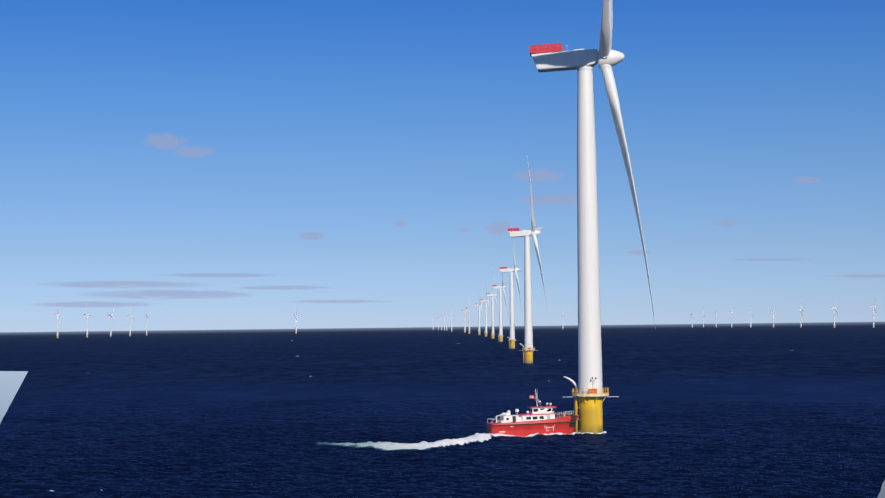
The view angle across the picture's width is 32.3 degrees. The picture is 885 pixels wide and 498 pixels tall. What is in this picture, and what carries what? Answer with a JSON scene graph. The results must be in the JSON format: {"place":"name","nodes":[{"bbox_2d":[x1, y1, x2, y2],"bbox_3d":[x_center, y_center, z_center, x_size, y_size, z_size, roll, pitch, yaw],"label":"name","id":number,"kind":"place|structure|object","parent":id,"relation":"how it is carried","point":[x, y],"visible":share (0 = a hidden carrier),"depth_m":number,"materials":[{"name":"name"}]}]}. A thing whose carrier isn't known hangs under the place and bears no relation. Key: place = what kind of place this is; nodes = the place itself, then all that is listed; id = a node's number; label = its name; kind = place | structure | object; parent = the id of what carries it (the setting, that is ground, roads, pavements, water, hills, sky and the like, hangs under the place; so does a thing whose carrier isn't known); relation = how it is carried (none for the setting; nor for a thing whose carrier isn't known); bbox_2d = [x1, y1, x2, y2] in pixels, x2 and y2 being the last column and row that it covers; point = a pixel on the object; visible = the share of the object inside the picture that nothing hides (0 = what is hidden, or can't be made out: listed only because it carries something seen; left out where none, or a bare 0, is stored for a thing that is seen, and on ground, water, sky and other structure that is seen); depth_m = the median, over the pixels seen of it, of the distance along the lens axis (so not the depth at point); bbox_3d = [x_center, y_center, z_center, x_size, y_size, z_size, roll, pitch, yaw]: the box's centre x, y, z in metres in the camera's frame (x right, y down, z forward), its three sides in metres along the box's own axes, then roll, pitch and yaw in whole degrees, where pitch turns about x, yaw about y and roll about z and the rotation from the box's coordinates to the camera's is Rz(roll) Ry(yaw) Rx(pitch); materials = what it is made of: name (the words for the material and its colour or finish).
{"place":"outdoors","nodes":[
{"label":"outdoors","id":0,"kind":"place"},
{"bbox_2d":[47,302,143,306],"bbox_3d":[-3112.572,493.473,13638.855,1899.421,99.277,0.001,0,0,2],"label":"cloud","id":1,"kind":"structure","parent":0,"point":[88,304],"depth_m":13639.21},
{"bbox_2d":[58,281,184,286],"bbox_3d":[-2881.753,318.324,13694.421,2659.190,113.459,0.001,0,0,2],"label":"cloud","id":2,"kind":"structure","parent":0,"point":[98,284],"depth_m":13696.69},
{"bbox_2d":[148,134,182,148],"bbox_3d":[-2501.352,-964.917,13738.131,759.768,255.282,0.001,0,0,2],"label":"cloud","id":3,"kind":"structure","parent":0,"point":[169,141],"depth_m":13738.01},
{"bbox_2d":[102,289,239,297],"bbox_3d":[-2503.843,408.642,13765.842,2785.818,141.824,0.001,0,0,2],"label":"cloud","id":4,"kind":"structure","parent":0,"point":[182,294],"depth_m":13762.37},
{"bbox_2d":[178,147,210,156],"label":"cloud","id":5,"kind":"structure","parent":0,"point":[194,152],"depth_m":13786.09,"materials":[{"name":"blue"}]},
{"bbox_2d":[176,273,260,276],"bbox_3d":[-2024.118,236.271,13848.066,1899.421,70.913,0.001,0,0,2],"label":"cloud","id":6,"kind":"structure","parent":0,"point":[216,275],"depth_m":13848.24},
{"bbox_2d":[245,286,319,288],"bbox_3d":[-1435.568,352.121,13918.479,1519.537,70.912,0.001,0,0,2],"label":"cloud","id":7,"kind":"structure","parent":0,"point":[288,287],"depth_m":13918.90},
{"bbox_2d":[301,233,322,239],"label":"cloud","id":8,"kind":"structure","parent":0,"point":[314,236],"depth_m":13945.22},
{"bbox_2d":[304,300,366,302],"bbox_3d":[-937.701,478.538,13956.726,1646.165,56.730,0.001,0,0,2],"label":"cloud","id":9,"kind":"structure","parent":0,"point":[342,301],"depth_m":13957.45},
{"bbox_2d":[396,221,407,225],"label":"cloud","id":10,"kind":"structure","parent":0,"point":[402,223],"depth_m":13988.90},
{"bbox_2d":[0,322,884,497],"bbox_3d":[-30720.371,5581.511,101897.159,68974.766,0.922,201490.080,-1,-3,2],"label":"sea","id":11,"kind":"structure","parent":0,"point":[767,410],"depth_m":406.91,"materials":[{"name":"liquid"}]},
{"bbox_2d":[108,315,111,336],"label":"wind turbine","id":12,"kind":"object","parent":11,"relation":"in","point":[110,326],"visible":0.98,"depth_m":5909.18,"materials":[{"name":"white metal"}]},
{"bbox_2d":[318,433,493,450],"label":"boat wake","id":13,"kind":"object","parent":11,"relation":"on","point":[423,445],"visible":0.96,"depth_m":293.40,"materials":[{"name":"white liquid"}]},
{"bbox_2d":[462,310,465,332],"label":"wind turbine","id":14,"kind":"object","parent":11,"relation":"in","point":[464,321],"visible":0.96,"depth_m":5614.61,"materials":[{"name":"white metal"}]},
{"bbox_2d":[465,308,469,333],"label":"wind turbine","id":15,"kind":"object","parent":11,"relation":"in","point":[469,319],"visible":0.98,"depth_m":4971.28,"materials":[{"name":"white metal"}]},
{"bbox_2d":[475,304,479,334],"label":"wind turbine","id":16,"kind":"object","parent":11,"relation":"in","point":[478,305],"visible":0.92,"depth_m":4047.96,"materials":[{"name":"white metal"}]},
{"bbox_2d":[481,299,487,336],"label":"wind turbine","id":17,"kind":"object","parent":11,"relation":"in","point":[485,301],"visible":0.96,"depth_m":3420.93,"materials":[{"name":"white metal"}]},
{"bbox_2d":[486,293,493,338],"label":"wind turbine","id":18,"kind":"object","parent":11,"relation":"in","point":[492,333],"visible":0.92,"depth_m":2794.29,"materials":[{"name":"white metal"}]},
{"bbox_2d":[492,269,497,313],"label":"turbine rotor","id":19,"kind":"object","parent":18,"relation":"attached to","point":[495,295],"visible":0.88,"depth_m":2790.78,"materials":[{"name":"white plastic"}]},
{"bbox_2d":[492,285,502,341],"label":"wind turbine","id":20,"kind":"object","parent":11,"relation":"in","point":[500,334],"visible":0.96,"depth_m":2230.75,"materials":[{"name":"white metal"}]},
{"bbox_2d":[500,261,508,319],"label":"turbine rotor","id":21,"kind":"object","parent":20,"relation":"attached to","point":[503,285],"visible":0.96,"depth_m":2229.07,"materials":[{"name":"white plastic"}]},
{"bbox_2d":[500,267,515,348],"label":"wind turbine","id":22,"kind":"object","parent":11,"relation":"in","point":[512,340],"visible":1,"depth_m":1551.74,"materials":[{"name":"white metal"}]},
{"bbox_2d":[511,223,522,316],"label":"turbine rotor","id":23,"kind":"object","parent":22,"relation":"attached to","point":[516,270],"visible":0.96,"depth_m":1548.57,"materials":[{"name":"white plastic"}]},
{"bbox_2d":[508,228,537,362],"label":"wind turbine","id":24,"kind":"object","parent":11,"relation":"in","point":[528,349],"visible":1,"depth_m":935.98,"materials":[{"name":"white metal"}]},
{"bbox_2d":[526,152,547,315],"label":"turbine rotor","id":25,"kind":"object","parent":24,"relation":"attached to","point":[535,232],"visible":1,"depth_m":932.20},
{"bbox_2d":[482,432,580,436],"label":"bow wave foam","id":26,"kind":"object","parent":11,"relation":"on","point":[531,435],"visible":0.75,"depth_m":317.33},
{"bbox_2d":[487,389,579,436],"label":"boat","id":27,"kind":"object","parent":11,"relation":"on","point":[541,420],"visible":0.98,"depth_m":318.79,"materials":[{"name":"red metal"}]},
{"bbox_2d":[529,43,618,433],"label":"wind turbine","id":28,"kind":"object","parent":11,"relation":"in","point":[589,393],"visible":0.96,"depth_m":323.24,"materials":[{"name":"white metal"}]},
{"bbox_2d":[597,0,655,328],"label":"turbine rotor","id":29,"kind":"object","parent":28,"relation":"attached to","point":[608,57],"visible":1,"depth_m":324.55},
{"bbox_2d":[0,0,884,497],"label":"sky","id":30,"kind":"structure","parent":0,"point":[346,122],"materials":[{"name":"blue"}]},
{"bbox_2d":[488,222,509,232],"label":"cloud","id":31,"kind":"structure","parent":0,"point":[495,227],"depth_m":13984.28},
{"bbox_2d":[520,170,560,181],"bbox_3d":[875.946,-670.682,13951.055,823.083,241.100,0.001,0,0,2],"label":"cloud","id":32,"kind":"structure","parent":0,"point":[536,176],"depth_m":13950.76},
{"bbox_2d":[526,195,576,203],"bbox_3d":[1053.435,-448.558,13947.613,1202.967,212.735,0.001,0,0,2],"label":"cloud","id":33,"kind":"structure","parent":0,"point":[549,199],"depth_m":13948.70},
{"bbox_2d":[630,250,645,254],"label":"cloud","id":34,"kind":"structure","parent":0,"point":[637,252],"depth_m":13880.56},
{"bbox_2d":[715,220,734,225],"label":"cloud","id":35,"kind":"structure","parent":0,"point":[727,223],"depth_m":13757.77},
{"bbox_2d":[741,258,794,260],"bbox_3d":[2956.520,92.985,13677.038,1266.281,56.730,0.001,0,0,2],"label":"cloud","id":36,"kind":"structure","parent":0,"point":[769,259],"depth_m":13678.11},
{"bbox_2d":[795,177,817,182],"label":"cloud","id":37,"kind":"structure","parent":0,"point":[809,179],"depth_m":13597.20,"materials":[{"name":"blue"}]},
{"bbox_2d":[846,274,884,277],"bbox_3d":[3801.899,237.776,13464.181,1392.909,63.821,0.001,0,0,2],"label":"cloud","id":38,"kind":"structure","parent":0,"point":[877,275],"depth_m":13465.60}
]}

